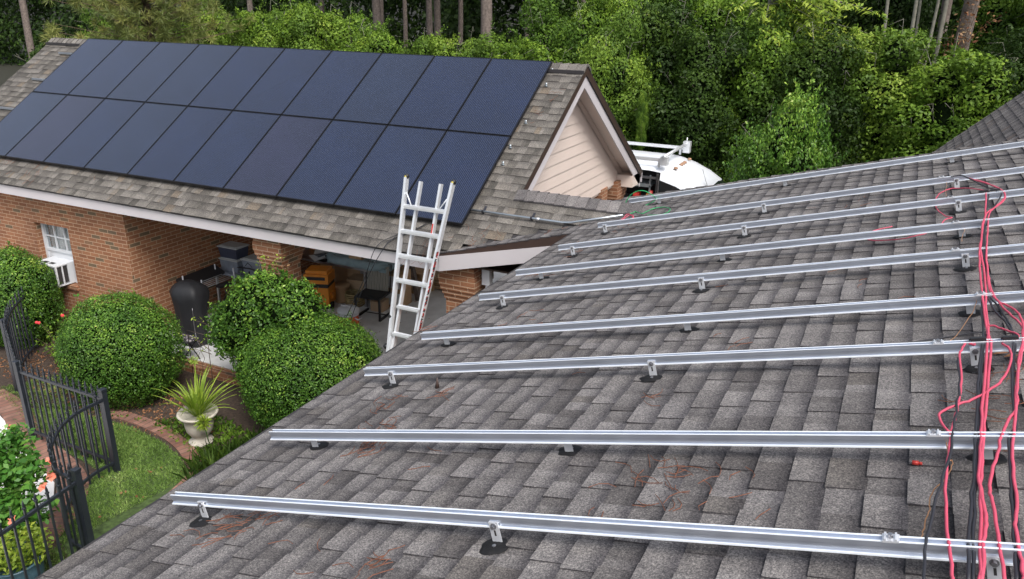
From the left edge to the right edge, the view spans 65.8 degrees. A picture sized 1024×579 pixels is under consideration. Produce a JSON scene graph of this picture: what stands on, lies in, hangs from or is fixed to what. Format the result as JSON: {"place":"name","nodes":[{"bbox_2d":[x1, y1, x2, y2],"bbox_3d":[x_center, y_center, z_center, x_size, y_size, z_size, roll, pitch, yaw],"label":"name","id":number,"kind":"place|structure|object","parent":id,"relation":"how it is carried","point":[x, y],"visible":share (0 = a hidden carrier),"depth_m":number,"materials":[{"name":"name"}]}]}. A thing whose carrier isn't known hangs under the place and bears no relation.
{"place":"outdoors","nodes":[
{"label":"outdoors","id":0,"kind":"place"},
{"bbox_2d":[31,407,184,570],"bbox_3d":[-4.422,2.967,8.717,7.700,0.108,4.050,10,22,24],"label":"lawn","id":1,"kind":"structure","parent":0,"point":[105,526],"depth_m":9.80,"materials":[{"name":"green plant"}]},
{"bbox_2d":[0,521,53,578],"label":"lime potted plant","id":2,"kind":"object","parent":1,"relation":"on","point":[16,563],"visible":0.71,"depth_m":7.96,"materials":[{"name":"green plant"}]},
{"bbox_2d":[0,466,94,578],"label":"fence panel","id":3,"kind":"object","parent":1,"relation":"on","point":[77,484],"visible":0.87,"depth_m":7.99,"materials":[{"name":"black paint"}]},
{"bbox_2d":[0,374,156,460],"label":"ground cover","id":4,"kind":"object","parent":1,"relation":"on","point":[30,399],"visible":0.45,"depth_m":11.82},
{"bbox_2d":[46,387,120,550],"bbox_3d":[-4.994,2.095,9.145,0.453,1.235,1.921,-5,21,-16],"label":"gate","id":5,"kind":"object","parent":1,"relation":"on","point":[103,401],"visible":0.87,"depth_m":9.49,"materials":[{"name":"metal"}]},
{"bbox_2d":[0,327,279,570],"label":"garden bed","id":6,"kind":"object","parent":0,"point":[241,417],"depth_m":12.03,"materials":[{"name":"soil"}]},
{"bbox_2d":[0,284,39,396],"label":"fence panel","id":7,"kind":"object","parent":6,"relation":"on","point":[9,338],"visible":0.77,"depth_m":12.57,"materials":[{"name":"black paint"}]},
{"bbox_2d":[0,241,65,349],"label":"round shrub","id":8,"kind":"object","parent":6,"relation":"on","point":[17,272],"visible":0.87,"depth_m":13.38,"materials":[{"name":"green plant"}]},
{"bbox_2d":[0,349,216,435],"bbox_3d":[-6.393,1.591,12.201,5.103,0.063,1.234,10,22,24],"label":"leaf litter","id":9,"kind":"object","parent":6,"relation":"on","point":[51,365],"visible":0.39,"depth_m":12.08,"materials":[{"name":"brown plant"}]},
{"bbox_2d":[52,287,190,410],"bbox_3d":[-5.924,0.827,11.912,1.988,1.721,1.836,10,22,24],"label":"round shrub","id":10,"kind":"object","parent":6,"relation":"on","point":[121,349],"visible":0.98,"depth_m":11.42,"materials":[{"name":"green plant"}]},
{"bbox_2d":[79,406,201,491],"bbox_3d":[-5.027,2.132,10.873,0.921,0.075,3.464,-16,26,-38],"label":"brick edging","id":11,"kind":"object","parent":6,"relation":"on","point":[182,449],"visible":0.46,"depth_m":11.16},
{"bbox_2d":[38,402,255,462],"bbox_3d":[-4.692,1.982,11.148,4.641,0.094,1.273,12,23,28],"label":"ground cover","id":12,"kind":"object","parent":6,"relation":"on","point":[228,432],"visible":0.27,"depth_m":11.20,"materials":[{"name":"green plant"}]},
{"bbox_2d":[176,403,218,447],"bbox_3d":[-4.288,1.882,10.855,0.544,0.478,0.544,10,22,24],"label":"stone urn","id":13,"kind":"object","parent":6,"relation":"on","point":[198,438],"visible":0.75,"depth_m":10.77,"materials":[{"name":"stone"}]},
{"bbox_2d":[153,355,238,419],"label":"strap leaf plant","id":14,"kind":"object","parent":13,"relation":"in","point":[196,404],"visible":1,"depth_m":10.71,"materials":[{"name":"green plant"}]},
{"bbox_2d":[170,355,246,385],"bbox_3d":[-3.695,1.546,12.317,6.200,0.120,0.198,10,22,24],"label":"brick slab edge","id":15,"kind":"object","parent":6,"relation":"on","point":[223,376],"depth_m":12.77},
{"bbox_2d":[167,422,261,482],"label":"tall weeds","id":16,"kind":"object","parent":6,"relation":"on","point":[216,453],"visible":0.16,"depth_m":10.33,"materials":[{"name":"green plant"}]},
{"bbox_2d":[203,262,329,386],"bbox_3d":[-3.567,0.708,11.568,2.048,2.231,1.053,10,22,24],"label":"vine shrub","id":17,"kind":"object","parent":6,"relation":"on","point":[255,303],"visible":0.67,"depth_m":11.13,"materials":[{"name":"green plant"}]},
{"bbox_2d":[237,308,383,429],"bbox_3d":[-2.797,1.111,11.196,2.262,1.764,2.180,10,22,24],"label":"round shrub","id":18,"kind":"object","parent":6,"relation":"on","point":[301,367],"visible":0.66,"depth_m":10.60,"materials":[{"name":"green plant"}]},
{"bbox_2d":[218,257,243,272],"bbox_3d":[-5.200,-0.501,14.851,0.470,0.255,0.350,10,22,24],"label":"storage bin","id":19,"kind":"object","parent":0,"point":[228,264],"visible":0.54,"depth_m":14.71,"materials":[{"name":"grey plastic"}]},
{"bbox_2d":[217,241,248,259],"bbox_3d":[-5.196,-0.734,14.766,0.470,0.235,0.350,10,22,24],"label":"storage bin","id":20,"kind":"object","parent":19,"relation":"on","point":[233,250],"visible":1,"depth_m":14.66,"materials":[{"name":"plastic"}]},
{"bbox_2d":[0,30,519,328],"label":"ground","id":21,"kind":"structure","parent":0,"point":[7,71],"depth_m":64.19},
{"bbox_2d":[0,388,88,548],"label":"paved walkway","id":22,"kind":"structure","parent":21,"relation":"on","point":[8,412],"depth_m":10.67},
{"bbox_2d":[0,419,59,546],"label":"hibiscus","id":23,"kind":"object","parent":22,"relation":"on","point":[17,475],"visible":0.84,"depth_m":8.37,"materials":[{"name":"green plant"}]},
{"bbox_2d":[11,359,111,466],"bbox_3d":[-5.856,1.632,10.374,1.733,1.235,0.079,10,22,24],"label":"fence panel","id":24,"kind":"object","parent":22,"relation":"on","point":[20,373],"visible":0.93,"depth_m":10.40,"materials":[{"name":"black paint"}]},
{"bbox_2d":[40,0,256,44],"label":"young pine","id":25,"kind":"object","parent":21,"relation":"on","point":[121,19],"visible":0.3,"depth_m":22.39,"materials":[{"name":"plant"}]},
{"bbox_2d":[173,0,237,44],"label":"olive hedge shrub","id":26,"kind":"object","parent":21,"relation":"on","point":[224,39],"visible":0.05,"depth_m":25.96,"materials":[{"name":"green plant"}]},
{"bbox_2d":[234,0,292,46],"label":"olive hedge shrub","id":27,"kind":"object","parent":21,"relation":"on","point":[251,27],"visible":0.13,"depth_m":25.39,"materials":[{"name":"green plant"}]},
{"bbox_2d":[233,0,293,47],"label":"olive hedge shrub","id":28,"kind":"object","parent":21,"relation":"on","point":[263,34],"visible":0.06,"depth_m":25.27,"materials":[{"name":"green plant"}]},
{"bbox_2d":[269,0,320,47],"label":"olive hedge shrub","id":29,"kind":"object","parent":21,"relation":"on","point":[301,7],"visible":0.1,"depth_m":24.85,"materials":[{"name":"green plant"}]},
{"bbox_2d":[285,1,351,49],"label":"olive hedge shrub","id":30,"kind":"object","parent":21,"relation":"on","point":[314,40],"visible":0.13,"depth_m":24.13,"materials":[{"name":"green plant"}]},
{"bbox_2d":[0,37,642,329],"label":"brick garage","id":31,"kind":"structure","parent":21,"relation":"on","point":[152,238],"depth_m":12.61,"materials":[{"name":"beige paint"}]},
{"bbox_2d":[0,92,66,156],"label":"solar panel","id":32,"kind":"object","parent":31,"relation":"attached to","point":[22,119],"visible":1,"depth_m":14.68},
{"bbox_2d":[5,95,103,162],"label":"solar panel","id":33,"kind":"object","parent":31,"relation":"attached to","point":[44,138],"visible":1,"depth_m":14.17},
{"bbox_2d":[39,256,76,286],"bbox_3d":[-8.140,-0.320,14.115,0.580,0.384,0.380,10,22,24],"label":"air conditioner","id":34,"kind":"object","parent":31,"relation":"attached to","point":[64,271],"visible":0.51,"depth_m":14.00,"materials":[{"name":"white paint"}]},
{"bbox_2d":[40,223,79,290],"bbox_3d":[-8.052,-0.630,14.148,0.950,1.135,0.300,10,22,24],"label":"window","id":35,"kind":"structure","parent":31,"relation":"in","point":[56,239],"depth_m":14.16,"materials":[{"name":"white paint"}]},
{"bbox_2d":[33,38,122,94],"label":"solar panel","id":36,"kind":"object","parent":31,"relation":"attached to","point":[71,72],"visible":1,"depth_m":15.46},
{"bbox_2d":[43,99,144,168],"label":"solar panel","id":37,"kind":"object","parent":31,"relation":"attached to","point":[89,137],"visible":1,"depth_m":13.75,"materials":[{"name":"glass"}]},
{"bbox_2d":[68,40,159,98],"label":"solar panel","id":38,"kind":"object","parent":31,"relation":"attached to","point":[114,69],"visible":1,"depth_m":15.04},
{"bbox_2d":[84,102,186,175],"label":"solar panel","id":39,"kind":"object","parent":31,"relation":"attached to","point":[133,140],"visible":1,"depth_m":13.33,"materials":[{"name":"glass"}]},
{"bbox_2d":[106,42,199,101],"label":"solar panel","id":40,"kind":"object","parent":31,"relation":"attached to","point":[146,78],"visible":1,"depth_m":14.62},
{"bbox_2d":[127,106,231,181],"bbox_3d":[-5.413,-2.404,12.946,1.016,0.035,1.668,10,56,24],"label":"solar panel","id":41,"kind":"object","parent":31,"relation":"attached to","point":[176,147],"visible":1,"depth_m":12.90,"materials":[{"name":"glass"}]},
{"bbox_2d":[146,44,240,106],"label":"solar panel","id":42,"kind":"object","parent":31,"relation":"attached to","point":[192,75],"visible":1,"depth_m":14.20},
{"bbox_2d":[174,111,280,189],"bbox_3d":[-4.488,-2.236,12.525,1.016,0.035,1.668,10,56,24],"label":"solar panel","id":43,"kind":"object","parent":31,"relation":"attached to","point":[220,157],"visible":1,"depth_m":12.48,"materials":[{"name":"glass"}]},
{"bbox_2d":[189,46,284,110],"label":"solar panel","id":44,"kind":"object","parent":31,"relation":"attached to","point":[235,79],"visible":1,"depth_m":13.77,"materials":[{"name":"glass"}]},
{"bbox_2d":[223,115,331,197],"bbox_3d":[-3.563,-2.068,12.104,1.016,0.035,1.668,10,56,24],"label":"solar panel","id":45,"kind":"object","parent":31,"relation":"attached to","point":[276,157],"visible":1,"depth_m":12.06,"materials":[{"name":"glass"}]},
{"bbox_2d":[234,48,331,114],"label":"solar panel","id":46,"kind":"object","parent":31,"relation":"attached to","point":[280,84],"visible":1,"depth_m":13.35,"materials":[{"name":"glass"}]},
{"bbox_2d":[282,50,381,119],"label":"solar panel","id":47,"kind":"object","parent":31,"relation":"attached to","point":[331,85],"visible":1,"depth_m":12.93,"materials":[{"name":"glass"}]},
{"bbox_2d":[277,120,387,205],"bbox_3d":[-2.638,-1.900,11.683,1.016,0.035,1.668,10,56,24],"label":"solar panel","id":48,"kind":"object","parent":31,"relation":"attached to","point":[329,165],"visible":1,"depth_m":11.64,"materials":[{"name":"glass"}]},
{"bbox_2d":[334,53,434,124],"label":"solar panel","id":49,"kind":"object","parent":31,"relation":"attached to","point":[383,89],"visible":1,"depth_m":12.51,"materials":[{"name":"glass"}]},
{"bbox_2d":[334,125,446,215],"bbox_3d":[-1.713,-1.732,11.262,1.016,0.035,1.668,10,56,24],"label":"solar panel","id":50,"kind":"object","parent":31,"relation":"attached to","point":[396,154],"visible":1,"depth_m":11.23,"materials":[{"name":"glass"}]},
{"bbox_2d":[389,56,491,130],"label":"solar panel","id":51,"kind":"object","parent":31,"relation":"attached to","point":[439,94],"visible":1,"depth_m":12.09,"materials":[{"name":"glass"}]},
{"bbox_2d":[396,131,510,225],"bbox_3d":[-0.788,-1.565,10.841,1.016,0.035,1.668,10,56,24],"label":"solar panel","id":52,"kind":"object","parent":31,"relation":"attached to","point":[467,161],"visible":1,"depth_m":10.85,"materials":[{"name":"glass"}]},
{"bbox_2d":[448,58,552,136],"bbox_3d":[-0.159,-2.866,11.705,1.016,0.035,1.668,10,56,24],"label":"solar panel","id":53,"kind":"object","parent":31,"relation":"attached to","point":[500,97],"visible":1,"depth_m":11.66,"materials":[{"name":"glass"}]},
{"bbox_2d":[318,4,370,51],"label":"olive hedge shrub","id":54,"kind":"object","parent":21,"relation":"on","point":[357,27],"visible":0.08,"depth_m":24.12,"materials":[{"name":"green plant"}]},
{"bbox_2d":[343,18,417,54],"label":"olive hedge shrub","id":55,"kind":"object","parent":21,"relation":"on","point":[367,40],"visible":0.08,"depth_m":23.25,"materials":[{"name":"green plant"}]},
{"bbox_2d":[408,24,463,54],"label":"olive hedge shrub","id":56,"kind":"object","parent":21,"relation":"on","point":[422,42],"visible":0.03,"depth_m":23.98,"materials":[{"name":"green plant"}]},
{"bbox_2d":[419,28,489,57],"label":"olive hedge shrub","id":57,"kind":"object","parent":21,"relation":"on","point":[453,50],"visible":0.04,"depth_m":23.17,"materials":[{"name":"green plant"}]},
{"bbox_2d":[0,0,963,66],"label":"wood","id":58,"kind":"object","parent":21,"relation":"on","point":[448,11],"visible":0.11,"depth_m":52.48,"materials":[{"name":"brown plant"}]},
{"bbox_2d":[458,20,510,57],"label":"olive hedge shrub","id":59,"kind":"object","parent":21,"relation":"on","point":[477,50],"visible":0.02,"depth_m":22.60,"materials":[{"name":"green plant"}]},
{"bbox_2d":[35,91,1023,578],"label":"brick house","id":60,"kind":"structure","parent":21,"relation":"on","point":[863,491],"depth_m":4.05,"materials":[{"name":"grey"}]},
{"bbox_2d":[170,491,1023,578],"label":"mounting rail","id":61,"kind":"object","parent":60,"relation":"attached to","point":[885,544],"visible":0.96,"depth_m":2.85,"materials":[{"name":"metal"}]},
{"bbox_2d":[922,357,960,578],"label":"cable","id":62,"kind":"object","parent":61,"relation":"attached to","point":[937,495],"visible":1,"depth_m":2.65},
{"bbox_2d":[971,178,1023,578],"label":"cable","id":63,"kind":"object","parent":61,"relation":"on","point":[998,536],"visible":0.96,"depth_m":2.82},
{"bbox_2d":[983,193,1018,578],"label":"cable","id":64,"kind":"object","parent":61,"relation":"attached to","point":[1015,558],"visible":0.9,"depth_m":2.77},
{"bbox_2d":[985,255,1023,578],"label":"cable","id":65,"kind":"object","parent":61,"relation":"attached to","point":[1017,537],"visible":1,"depth_m":2.70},
{"bbox_2d":[177,197,1023,578],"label":"pine needles","id":66,"kind":"object","parent":60,"relation":"on","point":[593,485],"visible":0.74,"depth_m":3.54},
{"bbox_2d":[269,429,1023,464],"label":"mounting rail","id":67,"kind":"object","parent":60,"relation":"attached to","point":[926,439],"visible":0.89,"depth_m":3.44,"materials":[{"name":"metal"}]},
{"bbox_2d":[976,192,989,578],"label":"cable","id":68,"kind":"object","parent":67,"relation":"on","point":[984,536],"visible":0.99,"depth_m":2.97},
{"bbox_2d":[972,179,1005,578],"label":"cable","id":69,"kind":"object","parent":67,"relation":"on","point":[980,533],"visible":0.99,"depth_m":3.06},
{"bbox_2d":[363,337,1023,388],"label":"mounting rail","id":70,"kind":"object","parent":60,"relation":"attached to","point":[937,346],"visible":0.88,"depth_m":4.27,"materials":[{"name":"metal"}]},
{"bbox_2d":[943,343,975,578],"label":"cable","id":71,"kind":"object","parent":70,"relation":"on","point":[946,506],"visible":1,"depth_m":2.60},
{"bbox_2d":[971,334,986,578],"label":"cable","id":72,"kind":"object","parent":70,"relation":"on","point":[973,566],"visible":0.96,"depth_m":2.57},
{"bbox_2d":[420,291,1023,346],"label":"mounting rail","id":73,"kind":"object","parent":60,"relation":"attached to","point":[968,301],"visible":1,"depth_m":4.84,"materials":[{"name":"metal"}]},
{"bbox_2d":[478,243,1023,309],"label":"mounting rail","id":74,"kind":"object","parent":60,"relation":"attached to","point":[965,255],"visible":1,"depth_m":5.64,"materials":[{"name":"metal"}]},
{"bbox_2d":[515,215,1023,279],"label":"mounting rail","id":75,"kind":"object","parent":60,"relation":"attached to","point":[960,226],"visible":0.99,"depth_m":6.27,"materials":[{"name":"metal"}]},
{"bbox_2d":[558,188,1023,257],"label":"mounting rail","id":76,"kind":"object","parent":60,"relation":"attached to","point":[949,199],"visible":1,"depth_m":7.00,"materials":[{"name":"metal"}]},
{"bbox_2d":[966,194,989,578],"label":"cable","id":77,"kind":"object","parent":76,"relation":"attached to","point":[968,565],"visible":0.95,"depth_m":2.79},
{"bbox_2d":[597,166,1023,234],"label":"mounting rail","id":78,"kind":"object","parent":60,"relation":"on","point":[940,179],"visible":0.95,"depth_m":7.78,"materials":[{"name":"metal"}]},
{"bbox_2d":[628,141,1023,204],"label":"mounting rail","id":79,"kind":"object","parent":60,"relation":"on","point":[950,155],"visible":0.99,"depth_m":8.92,"materials":[{"name":"metal"}]},
{"bbox_2d":[488,0,582,62],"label":"tall hedge shrub","id":80,"kind":"object","parent":21,"relation":"on","point":[544,31],"visible":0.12,"depth_m":21.77,"materials":[{"name":"green plant"}]},
{"bbox_2d":[514,0,582,48],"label":"magnolia","id":81,"kind":"object","parent":21,"relation":"on","point":[565,6],"visible":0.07,"depth_m":24.63,"materials":[{"name":"green plant"}]},
{"bbox_2d":[516,37,583,63],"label":"olive hedge shrub","id":82,"kind":"object","parent":21,"relation":"on","point":[544,55],"visible":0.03,"depth_m":20.86,"materials":[{"name":"green plant"}]},
{"bbox_2d":[547,0,652,79],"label":"tall hedge shrub","id":83,"kind":"object","parent":21,"relation":"on","point":[600,13],"visible":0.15,"depth_m":20.57,"materials":[{"name":"green plant"}]},
{"bbox_2d":[575,0,662,149],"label":"bright vine shrub","id":84,"kind":"object","parent":21,"relation":"on","point":[613,76],"visible":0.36,"depth_m":19.44,"materials":[{"name":"green plant"}]},
{"bbox_2d":[592,31,665,151],"bbox_3d":[2.715,-4.186,21.018,3.117,5.243,2.976,-8,22,-22],"label":"olive hedge shrub","id":85,"kind":"object","parent":21,"relation":"on","point":[632,131],"visible":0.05,"depth_m":20.00,"materials":[{"name":"green plant"}]},
{"bbox_2d":[620,0,707,152],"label":"tall hedge shrub","id":86,"kind":"object","parent":21,"relation":"on","point":[661,25],"visible":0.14,"depth_m":20.06,"materials":[{"name":"green plant"}]},
{"bbox_2d":[636,12,753,177],"bbox_3d":[4.871,-4.082,20.371,3.170,5.858,3.607,10,22,24],"label":"tall hedge shrub","id":87,"kind":"object","parent":21,"relation":"on","point":[693,105],"visible":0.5,"depth_m":19.22,"materials":[{"name":"green plant"}]},
{"bbox_2d":[683,0,759,57],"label":"tall hedge shrub","id":88,"kind":"object","parent":21,"relation":"on","point":[716,22],"visible":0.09,"depth_m":21.56,"materials":[{"name":"green plant"}]},
{"bbox_2d":[710,1,807,182],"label":"tall hedge shrub","id":89,"kind":"object","parent":21,"relation":"on","point":[747,88],"visible":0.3,"depth_m":18.98,"materials":[{"name":"green plant"}]},
{"bbox_2d":[725,0,890,58],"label":"drooping branch tree","id":90,"kind":"object","parent":21,"relation":"on","point":[803,5],"visible":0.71,"depth_m":18.80,"materials":[{"name":"green plant"}]},
{"bbox_2d":[745,14,878,176],"bbox_3d":[7.217,-3.608,18.897,3.313,5.634,3.546,10,22,24],"label":"tall hedge shrub","id":91,"kind":"object","parent":21,"relation":"on","point":[828,65],"visible":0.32,"depth_m":17.93,"materials":[{"name":"green plant"}]},
{"bbox_2d":[827,0,941,77],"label":"tall hedge shrub","id":92,"kind":"object","parent":21,"relation":"on","point":[899,10],"visible":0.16,"depth_m":21.74,"materials":[{"name":"green plant"}]},
{"bbox_2d":[833,11,939,166],"bbox_3d":[8.934,-3.547,19.082,3.671,5.949,3.569,10,22,24],"label":"tall hedge shrub","id":93,"kind":"object","parent":21,"relation":"on","point":[887,74],"visible":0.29,"depth_m":17.82,"materials":[{"name":"green plant"}]},
{"bbox_2d":[857,33,1023,160],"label":"tall hedge shrub","id":94,"kind":"object","parent":21,"relation":"on","point":[958,101],"visible":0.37,"depth_m":16.93,"materials":[{"name":"green plant"}]},
{"bbox_2d":[953,0,979,59],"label":"creeper clad tree","id":95,"kind":"object","parent":21,"relation":"on","point":[964,9],"visible":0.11,"depth_m":19.30,"materials":[{"name":"brown plant"}]},
{"bbox_2d":[928,0,1023,65],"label":"tall hedge shrub","id":96,"kind":"object","parent":21,"relation":"on","point":[982,19],"visible":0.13,"depth_m":21.52,"materials":[{"name":"green plant"}]},
{"bbox_2d":[981,0,1023,57],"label":"tall hedge shrub","id":97,"kind":"object","parent":21,"relation":"on","point":[1018,5],"visible":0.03,"depth_m":20.61,"materials":[{"name":"green plant"}]},
{"bbox_2d":[983,12,1023,103],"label":"tall hedge shrub","id":98,"kind":"object","parent":21,"relation":"on","point":[1017,66],"visible":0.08,"depth_m":17.00,"materials":[{"name":"green plant"}]},
{"bbox_2d":[172,265,502,370],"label":"carport floor","id":99,"kind":"structure","parent":0,"point":[436,308],"depth_m":14.75,"materials":[{"name":"concrete"}]},
{"bbox_2d":[169,279,209,350],"bbox_3d":[-5.273,0.448,13.345,1.167,1.130,0.550,17,26,37],"label":"covered grill","id":100,"kind":"object","parent":99,"relation":"on","point":[190,298],"visible":0.92,"depth_m":13.30,"materials":[{"name":"fabric"}]},
{"bbox_2d":[303,265,335,308],"bbox_3d":[-3.722,-0.046,15.339,0.560,0.770,0.432,3,20,5],"label":"orange cart","id":101,"kind":"object","parent":99,"relation":"on","point":[321,277],"visible":0.69,"depth_m":15.14,"materials":[{"name":"plastic"}]},
{"bbox_2d":[301,248,367,306],"bbox_3d":[-3.407,-0.297,16.008,1.900,0.790,0.950,10,22,24],"label":"folding table","id":102,"kind":"object","parent":99,"relation":"on","point":[307,252],"visible":0.2,"depth_m":15.54,"materials":[{"name":"metal"}]},
{"bbox_2d":[326,252,401,272],"bbox_3d":[-2.803,-0.633,15.486,1.586,0.197,1.085,10,22,24],"label":"pet bed","id":103,"kind":"object","parent":102,"relation":"on","point":[344,260],"visible":0.4,"depth_m":15.03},
{"bbox_2d":[354,261,391,321],"bbox_3d":[-2.604,0.031,14.899,0.540,0.958,0.562,8,21,18],"label":"patio chair","id":104,"kind":"object","parent":99,"relation":"on","point":[378,288],"visible":0.88,"depth_m":14.95,"materials":[{"name":"metal"}]},
{"bbox_2d":[383,174,455,351],"bbox_3d":[-1.278,0.509,9.965,0.794,3.733,1.109,10,22,24],"label":"ladder","id":105,"kind":"object","parent":99,"relation":"on","point":[420,310],"visible":0.6,"depth_m":9.87,"materials":[{"name":"metal"}]},
{"bbox_2d":[2,0,932,32],"label":"sky","id":106,"kind":"structure","parent":0,"point":[512,6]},
{"bbox_2d":[494,272,505,275],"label":"driveway","id":107,"kind":"structure","parent":0,"point":[499,274],"depth_m":17.74,"materials":[{"name":"concrete"}]},
{"bbox_2d":[623,138,724,198],"bbox_3d":[2.673,-2.114,18.611,7.740,2.840,2.024,10,22,24],"label":"cargo van","id":108,"kind":"object","parent":107,"relation":"on","point":[668,171],"visible":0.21,"depth_m":17.47,"materials":[{"name":"white paint"}]},
{"bbox_2d":[721,71,850,181],"bbox_3d":[5.438,-2.062,16.026,2.385,4.642,2.397,10,22,24],"label":"round tree","id":109,"kind":"object","parent":107,"relation":"on","point":[783,148],"visible":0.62,"depth_m":15.31,"materials":[{"name":"green plant"}]},
{"bbox_2d":[635,87,648,150],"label":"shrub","id":110,"kind":"object","parent":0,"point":[641,129],"visible":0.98,"depth_m":19.27,"materials":[{"name":"green plant"}]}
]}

